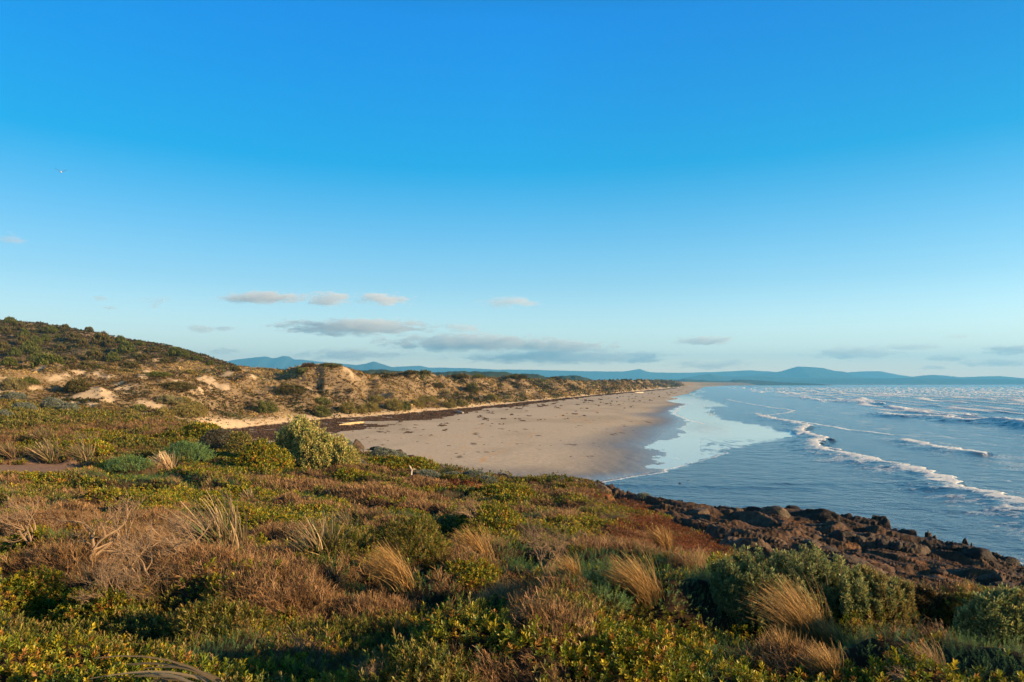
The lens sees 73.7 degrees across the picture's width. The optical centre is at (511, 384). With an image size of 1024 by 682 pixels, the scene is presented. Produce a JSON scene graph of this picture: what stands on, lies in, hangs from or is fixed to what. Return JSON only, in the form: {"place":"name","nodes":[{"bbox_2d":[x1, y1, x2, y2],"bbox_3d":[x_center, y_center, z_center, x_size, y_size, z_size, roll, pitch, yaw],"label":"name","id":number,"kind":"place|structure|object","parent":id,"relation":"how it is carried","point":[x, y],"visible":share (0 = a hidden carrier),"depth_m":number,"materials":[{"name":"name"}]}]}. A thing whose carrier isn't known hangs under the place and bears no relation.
{"place":"outdoors","nodes":[
{"label":"outdoors","id":0,"kind":"place"},
{"bbox_2d":[227,356,351,369],"bbox_3d":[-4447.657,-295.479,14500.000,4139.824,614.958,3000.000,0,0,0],"label":"mountain range","id":1,"kind":"structure","parent":0,"point":[283,362],"depth_m":14231.97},
{"bbox_2d":[342,361,406,370],"bbox_3d":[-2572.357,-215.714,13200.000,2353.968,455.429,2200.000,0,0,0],"label":"mountain","id":2,"kind":"structure","parent":0,"point":[373,365],"depth_m":13063.11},
{"bbox_2d":[434,371,547,378],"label":"wooded ridge","id":3,"kind":"structure","parent":0,"point":[491,374],"depth_m":1777.62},
{"bbox_2d":[0,322,1023,681],"bbox_3d":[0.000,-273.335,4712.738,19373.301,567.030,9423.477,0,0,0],"label":"ground","id":4,"kind":"structure","parent":0,"point":[612,438],"depth_m":86.40,"materials":[{"name":"sand"}]},
{"bbox_2d":[0,440,19,457],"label":"strap leaf clump","id":5,"kind":"object","parent":4,"relation":"on","point":[11,450],"visible":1,"depth_m":41.88,"materials":[{"name":"beige plant"}]},
{"bbox_2d":[0,374,29,389],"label":"dune bush","id":6,"kind":"object","parent":4,"relation":"on","point":[11,382],"visible":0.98,"depth_m":112.06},
{"bbox_2d":[0,493,38,549],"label":"dead shrub","id":7,"kind":"object","parent":4,"relation":"on","point":[24,518],"visible":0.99,"depth_m":12.39,"materials":[{"name":"plant"}]},
{"bbox_2d":[18,339,41,353],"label":"hill bush","id":8,"kind":"object","parent":4,"relation":"on","point":[31,345],"visible":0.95,"depth_m":279.43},
{"bbox_2d":[23,426,52,441],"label":"strap leaf clump","id":9,"kind":"object","parent":4,"relation":"on","point":[38,436],"visible":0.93,"depth_m":52.25,"materials":[{"name":"beige plant"}]},
{"bbox_2d":[2,563,75,610],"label":"green shrub","id":10,"kind":"object","parent":4,"relation":"on","point":[30,581],"visible":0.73,"depth_m":8.21,"materials":[{"name":"green plant"}]},
{"bbox_2d":[25,439,64,463],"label":"strap leaf clump","id":11,"kind":"object","parent":4,"relation":"on","point":[46,456],"visible":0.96,"depth_m":42.06,"materials":[{"name":"beige plant"}]},
{"bbox_2d":[30,352,64,367],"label":"hill bush","id":12,"kind":"object","parent":4,"relation":"on","point":[45,358],"visible":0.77,"depth_m":155.03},
{"bbox_2d":[0,506,102,536],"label":"heath bush","id":13,"kind":"object","parent":4,"relation":"on","point":[68,515],"visible":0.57,"depth_m":16.32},
{"bbox_2d":[39,397,65,408],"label":"cushion bush","id":14,"kind":"object","parent":4,"relation":"on","point":[52,401],"visible":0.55,"depth_m":99.42,"materials":[{"name":"grey plant"}]},
{"bbox_2d":[62,377,91,391],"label":"dune bush","id":15,"kind":"object","parent":4,"relation":"on","point":[78,383],"visible":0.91,"depth_m":115.11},
{"bbox_2d":[57,438,98,461],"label":"strap leaf clump","id":16,"kind":"object","parent":4,"relation":"on","point":[81,454],"visible":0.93,"depth_m":42.41,"materials":[{"name":"beige plant"}]},
{"bbox_2d":[53,437,114,454],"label":"green shrub","id":17,"kind":"object","parent":4,"relation":"on","point":[108,448],"visible":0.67,"depth_m":47.36,"materials":[{"name":"green plant"}]},
{"bbox_2d":[41,487,146,560],"bbox_3d":[-6.330,2.127,10.556,1.362,1.146,1.048,0,0,26],"label":"dead shrub","id":18,"kind":"object","parent":4,"relation":"on","point":[92,537],"visible":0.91,"depth_m":10.42,"materials":[{"name":"plant"}]},
{"bbox_2d":[84,349,104,359],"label":"hill bush","id":19,"kind":"object","parent":4,"relation":"on","point":[92,354],"visible":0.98,"depth_m":254.91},
{"bbox_2d":[38,576,160,629],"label":"green shrub","id":20,"kind":"object","parent":4,"relation":"on","point":[75,607],"visible":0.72,"depth_m":7.62,"materials":[{"name":"green plant"}]},
{"bbox_2d":[90,331,110,344],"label":"hill bush","id":21,"kind":"object","parent":4,"relation":"on","point":[101,337],"visible":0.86,"depth_m":313.62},
{"bbox_2d":[92,400,122,410],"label":"dune bush","id":22,"kind":"object","parent":4,"relation":"on","point":[111,406],"visible":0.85,"depth_m":108.43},
{"bbox_2d":[71,548,178,612],"bbox_3d":[-4.432,2.281,7.819,1.133,0.725,1.003,0,0,0],"label":"dead shrub","id":23,"kind":"object","parent":4,"relation":"on","point":[103,581],"visible":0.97,"depth_m":7.78,"materials":[{"name":"plant"}]},
{"bbox_2d":[115,340,135,352],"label":"hill bush","id":24,"kind":"object","parent":4,"relation":"on","point":[124,345],"visible":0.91,"depth_m":298.46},
{"bbox_2d":[74,526,179,559],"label":"heath bush","id":25,"kind":"object","parent":4,"relation":"on","point":[123,537],"visible":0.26,"depth_m":12.85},
{"bbox_2d":[97,524,157,586],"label":"dead shrub","id":26,"kind":"object","parent":4,"relation":"on","point":[130,560],"visible":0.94,"depth_m":8.02,"materials":[{"name":"plant"}]},
{"bbox_2d":[97,452,158,471],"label":"spurge plant","id":27,"kind":"object","parent":4,"relation":"on","point":[112,463],"visible":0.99,"depth_m":36.59,"materials":[{"name":"green plant"}]},
{"bbox_2d":[103,495,172,565],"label":"dead shrub","id":28,"kind":"object","parent":4,"relation":"on","point":[115,522],"visible":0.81,"depth_m":10.54,"materials":[{"name":"plant"}]},
{"bbox_2d":[107,505,207,530],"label":"heath bush","id":29,"kind":"object","parent":4,"relation":"on","point":[143,514],"visible":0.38,"depth_m":15.23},
{"bbox_2d":[90,655,225,681],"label":"strap leaf clump","id":30,"kind":"object","parent":4,"relation":"on","point":[204,676],"visible":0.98,"depth_m":4.42,"materials":[{"name":"beige plant"}]},
{"bbox_2d":[148,450,177,470],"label":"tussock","id":31,"kind":"object","parent":4,"relation":"on","point":[165,461],"visible":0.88,"depth_m":38.47,"materials":[{"name":"beige plant"}]},
{"bbox_2d":[154,405,176,416],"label":"dune bush","id":32,"kind":"object","parent":4,"relation":"on","point":[164,410],"visible":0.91,"depth_m":111.09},
{"bbox_2d":[155,394,187,403],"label":"dune bush","id":33,"kind":"object","parent":4,"relation":"on","point":[169,398],"visible":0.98,"depth_m":117.41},
{"bbox_2d":[154,380,198,389],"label":"dune bush","id":34,"kind":"object","parent":4,"relation":"on","point":[179,384],"visible":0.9,"depth_m":124.64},
{"bbox_2d":[137,509,218,562],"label":"dead shrub","id":35,"kind":"object","parent":4,"relation":"on","point":[185,529],"visible":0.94,"depth_m":8.54,"materials":[{"name":"plant"}]},
{"bbox_2d":[152,439,217,462],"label":"spurge plant","id":36,"kind":"object","parent":4,"relation":"on","point":[204,451],"visible":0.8,"depth_m":42.78,"materials":[{"name":"green plant"}]},
{"bbox_2d":[170,400,208,417],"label":"dune bush","id":37,"kind":"object","parent":4,"relation":"on","point":[188,408],"visible":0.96,"depth_m":114.34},
{"bbox_2d":[170,421,224,438],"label":"green shrub","id":38,"kind":"object","parent":4,"relation":"on","point":[188,431],"visible":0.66,"depth_m":62.59,"materials":[{"name":"green plant"}]},
{"bbox_2d":[135,538,264,584],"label":"heath bush","id":39,"kind":"object","parent":4,"relation":"on","point":[217,552],"visible":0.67,"depth_m":8.31,"materials":[{"name":"plant"}]},
{"bbox_2d":[158,488,248,550],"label":"strap leaf clump","id":40,"kind":"object","parent":4,"relation":"on","point":[218,530],"visible":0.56,"depth_m":11.29,"materials":[{"name":"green plant"}]},
{"bbox_2d":[154,593,283,649],"bbox_3d":[-3.026,2.411,6.960,1.264,0.559,1.083,0,0,0],"label":"green shrub","id":41,"kind":"object","parent":4,"relation":"on","point":[224,614],"visible":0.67,"depth_m":6.88,"materials":[{"name":"green plant"}]},
{"bbox_2d":[198,427,244,451],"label":"cushion bush","id":42,"kind":"object","parent":4,"relation":"on","point":[217,436],"visible":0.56,"depth_m":50.75,"materials":[{"name":"plant"}]},
{"bbox_2d":[194,499,263,525],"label":"green shrub","id":43,"kind":"object","parent":4,"relation":"on","point":[252,510],"visible":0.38,"depth_m":17.89,"materials":[{"name":"green plant"}]},
{"bbox_2d":[221,431,252,453],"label":"green shrub","id":44,"kind":"object","parent":4,"relation":"on","point":[231,444],"visible":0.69,"depth_m":48.72,"materials":[{"name":"green plant"}]},
{"bbox_2d":[223,484,276,500],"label":"green shrub","id":45,"kind":"object","parent":4,"relation":"on","point":[234,489],"visible":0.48,"depth_m":29.48,"materials":[{"name":"green plant"}]},
{"bbox_2d":[230,437,295,471],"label":"green shrub","id":46,"kind":"object","parent":4,"relation":"on","point":[252,453],"visible":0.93,"depth_m":38.92,"materials":[{"name":"green plant"}]},
{"bbox_2d":[251,400,280,412],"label":"dune bush","id":47,"kind":"object","parent":4,"relation":"on","point":[267,406],"visible":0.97,"depth_m":137.80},
{"bbox_2d":[204,557,328,616],"bbox_3d":[-2.818,2.310,7.928,1.421,0.531,1.236,0,0,0],"label":"heath bush","id":48,"kind":"object","parent":4,"relation":"on","point":[293,590],"visible":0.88,"depth_m":7.76,"materials":[{"name":"plant"}]},
{"bbox_2d":[275,381,306,393],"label":"dune bush","id":49,"kind":"object","parent":4,"relation":"on","point":[293,389],"visible":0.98,"depth_m":161.83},
{"bbox_2d":[253,474,341,490],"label":"heath bush","id":50,"kind":"object","parent":4,"relation":"on","point":[302,484],"visible":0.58,"depth_m":33.33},
{"bbox_2d":[283,619,327,658],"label":"dead shrub","id":51,"kind":"object","parent":4,"relation":"on","point":[300,637],"visible":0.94,"depth_m":5.87,"materials":[{"name":"plant"}]},
{"bbox_2d":[276,508,356,561],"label":"strap leaf clump","id":52,"kind":"object","parent":4,"relation":"on","point":[314,544],"visible":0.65,"depth_m":9.48,"materials":[{"name":"beige plant"}]},
{"bbox_2d":[274,413,360,470],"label":"saltbush","id":53,"kind":"object","parent":4,"relation":"on","point":[304,442],"visible":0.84,"depth_m":42.98,"materials":[{"name":"green plant"}]},
{"bbox_2d":[312,404,331,417],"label":"dune bush","id":54,"kind":"object","parent":4,"relation":"on","point":[322,409],"visible":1,"depth_m":149.99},
{"bbox_2d":[302,525,369,569],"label":"green shrub","id":55,"kind":"object","parent":4,"relation":"on","point":[354,546],"visible":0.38,"depth_m":9.62,"materials":[{"name":"green plant"}]},
{"bbox_2d":[0,319,685,426],"bbox_3d":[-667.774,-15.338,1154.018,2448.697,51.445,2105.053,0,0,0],"label":"dune scrub","id":56,"kind":"object","parent":4,"relation":"on","point":[657,383],"visible":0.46,"depth_m":214.37,"materials":[{"name":"plant"}]},
{"bbox_2d":[338,400,357,413],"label":"dune bush","id":57,"kind":"object","parent":4,"relation":"on","point":[344,408],"visible":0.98,"depth_m":160.47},
{"bbox_2d":[330,466,369,483],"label":"green shrub","id":58,"kind":"object","parent":4,"relation":"on","point":[340,474],"visible":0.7,"depth_m":37.67,"materials":[{"name":"green plant"}]},
{"bbox_2d":[331,579,373,600],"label":"spurge plant","id":59,"kind":"object","parent":4,"relation":"on","point":[364,590],"visible":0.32,"depth_m":8.67,"materials":[{"name":"green plant"}]},
{"bbox_2d":[323,587,421,621],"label":"heath bush","id":60,"kind":"object","parent":4,"relation":"on","point":[368,602],"visible":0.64,"depth_m":7.89,"materials":[{"name":"plant"}]},
{"bbox_2d":[319,481,428,504],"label":"heath bush","id":61,"kind":"object","parent":4,"relation":"on","point":[348,494],"visible":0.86,"depth_m":28.22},
{"bbox_2d":[352,657,395,681],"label":"dead shrub","id":62,"kind":"object","parent":4,"relation":"on","point":[366,671],"visible":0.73,"depth_m":4.34,"materials":[{"name":"plant"}]},
{"bbox_2d":[348,537,418,591],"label":"grass tussock","id":63,"kind":"object","parent":4,"relation":"on","point":[393,572],"depth_m":8.44,"materials":[{"name":"plant"}]},
{"bbox_2d":[370,447,398,456],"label":"cushion bush","id":64,"kind":"object","parent":4,"relation":"on","point":[381,451],"visible":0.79,"depth_m":58.70,"materials":[{"name":"grey plant"}]},
{"bbox_2d":[384,397,404,410],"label":"dune bush","id":65,"kind":"object","parent":4,"relation":"on","point":[394,404],"visible":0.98,"depth_m":176.48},
{"bbox_2d":[366,455,441,470],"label":"green shrub","id":66,"kind":"object","parent":4,"relation":"on","point":[393,461],"visible":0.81,"depth_m":47.60,"materials":[{"name":"green plant"}]},
{"bbox_2d":[358,513,454,571],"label":"green shrub","id":67,"kind":"object","parent":4,"relation":"on","point":[433,538],"visible":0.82,"depth_m":9.77,"materials":[{"name":"green plant"}]},
{"bbox_2d":[392,474,451,488],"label":"heath bush","id":68,"kind":"object","parent":4,"relation":"on","point":[415,480],"visible":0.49,"depth_m":39.75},
{"bbox_2d":[356,637,494,681],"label":"green shrub","id":69,"kind":"object","parent":4,"relation":"on","point":[447,660],"visible":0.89,"depth_m":4.35,"materials":[{"name":"green plant"}]},
{"bbox_2d":[412,469,440,477],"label":"cushion bush","id":70,"kind":"object","parent":4,"relation":"on","point":[426,472],"visible":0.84,"depth_m":45.28,"materials":[{"name":"grey plant"}]},
{"bbox_2d":[231,388,686,441],"bbox_3d":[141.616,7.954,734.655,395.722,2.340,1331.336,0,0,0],"label":"seaweed","id":71,"kind":"object","parent":4,"relation":"on","point":[434,414],"visible":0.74,"depth_m":157.31,"materials":[{"name":"plant"}]},
{"bbox_2d":[451,496,482,521],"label":"dead shrub","id":72,"kind":"object","parent":4,"relation":"on","point":[466,513],"visible":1,"depth_m":19.32,"materials":[{"name":"plant"}]},
{"bbox_2d":[438,556,503,593],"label":"green shrub","id":73,"kind":"object","parent":4,"relation":"on","point":[477,568],"visible":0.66,"depth_m":8.77,"materials":[{"name":"green plant"}]},
{"bbox_2d":[446,522,495,560],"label":"grass tussock","id":74,"kind":"object","parent":4,"relation":"on","point":[479,544],"depth_m":12.99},
{"bbox_2d":[436,558,525,603],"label":"heath bush","id":75,"kind":"object","parent":4,"relation":"on","point":[451,588],"visible":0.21,"depth_m":8.58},
{"bbox_2d":[0,400,978,681],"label":"dry grass cover","id":76,"kind":"object","parent":4,"relation":"on","point":[500,590],"visible":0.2,"depth_m":9.69,"materials":[{"name":"plant"}]},
{"bbox_2d":[452,502,528,529],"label":"green shrub","id":77,"kind":"object","parent":4,"relation":"on","point":[505,513],"visible":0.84,"depth_m":19.45,"materials":[{"name":"green plant"}]},
{"bbox_2d":[466,482,534,497],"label":"green shrub","id":78,"kind":"object","parent":4,"relation":"on","point":[506,488],"visible":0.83,"depth_m":34.96,"materials":[{"name":"green plant"}]},
{"bbox_2d":[0,398,1023,681],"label":"dry heath","id":79,"kind":"object","parent":4,"relation":"on","point":[274,550],"visible":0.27,"depth_m":10.29,"materials":[{"name":"plant"}]},
{"bbox_2d":[0,399,1023,681],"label":"spurge cover","id":80,"kind":"object","parent":4,"relation":"on","point":[700,573],"visible":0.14,"depth_m":7.87,"materials":[{"name":"green plant"}]},
{"bbox_2d":[0,398,1023,681],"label":"leafy ground cover","id":81,"kind":"object","parent":4,"relation":"on","point":[290,665],"visible":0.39,"depth_m":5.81,"materials":[{"name":"green plant"}]},
{"bbox_2d":[516,511,572,573],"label":"dead shrub","id":82,"kind":"object","parent":4,"relation":"on","point":[545,542],"visible":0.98,"depth_m":10.72,"materials":[{"name":"plant"}]},
{"bbox_2d":[497,586,604,652],"bbox_3d":[0.295,1.713,5.049,0.850,0.479,0.802,0,0,0],"label":"heath bush","id":83,"kind":"object","parent":4,"relation":"on","point":[549,613],"visible":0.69,"depth_m":4.96,"materials":[{"name":"plant"}]},
{"bbox_2d":[547,549,584,578],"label":"grass tussock","id":84,"kind":"object","parent":4,"relation":"on","point":[565,565],"depth_m":7.73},
{"bbox_2d":[417,478,734,562],"bbox_3d":[2.379,6.065,34.396,16.939,6.975,48.727,0,0,0],"label":"red ground cover","id":85,"kind":"object","parent":4,"relation":"on","point":[706,541],"visible":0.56,"depth_m":27.19,"materials":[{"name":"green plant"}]},
{"bbox_2d":[557,568,637,613],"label":"spurge plant","id":86,"kind":"object","parent":4,"relation":"on","point":[618,596],"visible":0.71,"depth_m":7.59,"materials":[{"name":"green plant"}]},
{"bbox_2d":[594,549,664,608],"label":"grass tussock","id":87,"kind":"object","parent":4,"relation":"on","point":[644,590],"depth_m":7.65,"materials":[{"name":"plant"}]},
{"bbox_2d":[558,620,704,681],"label":"green shrub","id":88,"kind":"object","parent":4,"relation":"on","point":[668,662],"visible":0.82,"depth_m":4.65,"materials":[{"name":"green plant"}]},
{"bbox_2d":[644,524,674,550],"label":"grass tussock","id":89,"kind":"object","parent":4,"relation":"on","point":[662,539],"depth_m":20.50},
{"bbox_2d":[510,476,1023,590],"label":"rock shelf","id":90,"kind":"object","parent":4,"relation":"on","point":[927,554],"visible":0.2,"depth_m":30.31,"materials":[{"name":"stone"}]},
{"bbox_2d":[759,506,790,518],"bbox_3d":[14.777,7.198,38.517,1.806,0.724,1.368,0,0,0],"label":"boulder","id":91,"kind":"object","parent":90,"relation":"on","point":[779,511],"visible":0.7,"depth_m":38.11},
{"bbox_2d":[826,530,855,542],"bbox_3d":[15.039,7.013,31.262,1.286,0.722,0.989,0,0,-18],"label":"boulder","id":92,"kind":"object","parent":90,"relation":"on","point":[842,536],"visible":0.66,"depth_m":31.01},
{"bbox_2d":[832,554,869,567],"bbox_3d":[11.651,6.076,23.484,1.347,0.438,0.977,0,0,0],"label":"boulder","id":93,"kind":"object","parent":90,"relation":"on","point":[852,560],"visible":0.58,"depth_m":23.26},
{"bbox_2d":[962,547,994,559],"bbox_3d":[19.923,7.231,29.115,1.360,0.573,1.139,0,0,0],"label":"boulder","id":94,"kind":"object","parent":90,"relation":"on","point":[977,553],"visible":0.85,"depth_m":28.79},
{"bbox_2d":[730,571,838,651],"bbox_3d":[2.671,2.193,6.642,1.069,0.812,0.652,0,0,-18],"label":"grass tussock","id":95,"kind":"object","parent":4,"relation":"on","point":[796,619],"depth_m":6.58,"materials":[{"name":"plant"}]},
{"bbox_2d":[754,623,815,661],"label":"grass tussock","id":96,"kind":"object","parent":4,"relation":"on","point":[776,634],"depth_m":5.50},
{"bbox_2d":[724,628,852,681],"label":"heath bush","id":97,"kind":"object","parent":4,"relation":"on","point":[760,653],"visible":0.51,"depth_m":5.25,"materials":[{"name":"plant"}]},
{"bbox_2d":[709,540,924,641],"bbox_3d":[3.466,2.354,7.754,2.456,1.115,0.985,0,0,0],"label":"saltbush","id":98,"kind":"object","parent":4,"relation":"on","point":[842,588],"visible":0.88,"depth_m":7.56,"materials":[{"name":"green plant"}]},
{"bbox_2d":[795,638,849,681],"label":"grass tussock","id":99,"kind":"object","parent":4,"relation":"on","point":[826,664],"depth_m":4.99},
{"bbox_2d":[810,618,850,652],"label":"shrub","id":100,"kind":"object","parent":4,"relation":"on","point":[828,633],"depth_m":6.44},
{"bbox_2d":[898,638,948,677],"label":"grass tussock","id":101,"kind":"object","parent":4,"relation":"on","point":[929,655],"depth_m":4.87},
{"bbox_2d":[905,583,956,617],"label":"saltbush","id":102,"kind":"object","parent":4,"relation":"on","point":[928,597],"visible":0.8,"depth_m":7.57,"materials":[{"name":"green plant"}]},
{"bbox_2d":[934,589,987,634],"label":"green shrub","id":103,"kind":"object","parent":4,"relation":"on","point":[967,596],"visible":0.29,"depth_m":7.50,"materials":[{"name":"green plant"}]},
{"bbox_2d":[952,582,1023,645],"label":"saltbush","id":104,"kind":"object","parent":4,"relation":"on","point":[1000,612],"visible":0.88,"depth_m":6.03,"materials":[{"name":"green plant"}]},
{"bbox_2d":[0,0,1023,377],"label":"sky","id":105,"kind":"structure","parent":0,"point":[660,186],"materials":[{"name":"blue"}]},
{"bbox_2d":[394,366,771,379],"bbox_3d":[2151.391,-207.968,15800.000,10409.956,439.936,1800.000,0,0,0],"label":"mountain range","id":106,"kind":"structure","parent":0,"point":[620,375],"depth_m":15632.75,"materials":[{"name":"stone"}]},
{"bbox_2d":[675,379,823,384],"bbox_3d":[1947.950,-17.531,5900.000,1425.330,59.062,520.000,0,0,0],"label":"distant dunes","id":107,"kind":"structure","parent":0,"point":[757,382],"depth_m":5821.36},
{"bbox_2d":[642,374,884,382],"bbox_3d":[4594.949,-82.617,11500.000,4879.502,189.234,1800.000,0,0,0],"label":"distant hills","id":108,"kind":"structure","parent":0,"point":[711,377],"depth_m":11310.09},
{"bbox_2d":[738,367,864,377],"bbox_3d":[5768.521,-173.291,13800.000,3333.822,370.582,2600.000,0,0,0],"label":"mountain","id":109,"kind":"structure","parent":0,"point":[805,372],"depth_m":13444.33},
{"bbox_2d":[602,385,1023,564],"bbox_3d":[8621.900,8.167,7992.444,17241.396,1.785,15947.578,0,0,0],"label":"sea water","id":110,"kind":"structure","parent":0,"point":[944,463],"depth_m":85.28,"materials":[{"name":"liquid"}]},
{"bbox_2d":[847,371,909,377],"bbox_3d":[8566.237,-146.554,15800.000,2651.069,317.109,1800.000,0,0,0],"label":"mountain range","id":111,"kind":"structure","parent":0,"point":[873,374],"depth_m":15582.94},
{"bbox_2d":[777,378,1023,383],"bbox_3d":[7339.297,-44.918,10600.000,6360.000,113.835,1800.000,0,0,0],"label":"distant hills","id":112,"kind":"structure","parent":0,"point":[925,381],"depth_m":10248.68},
{"bbox_2d":[910,375,1023,378],"bbox_3d":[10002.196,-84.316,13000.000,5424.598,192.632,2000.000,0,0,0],"label":"mountain range","id":113,"kind":"structure","parent":0,"point":[953,377],"depth_m":12834.35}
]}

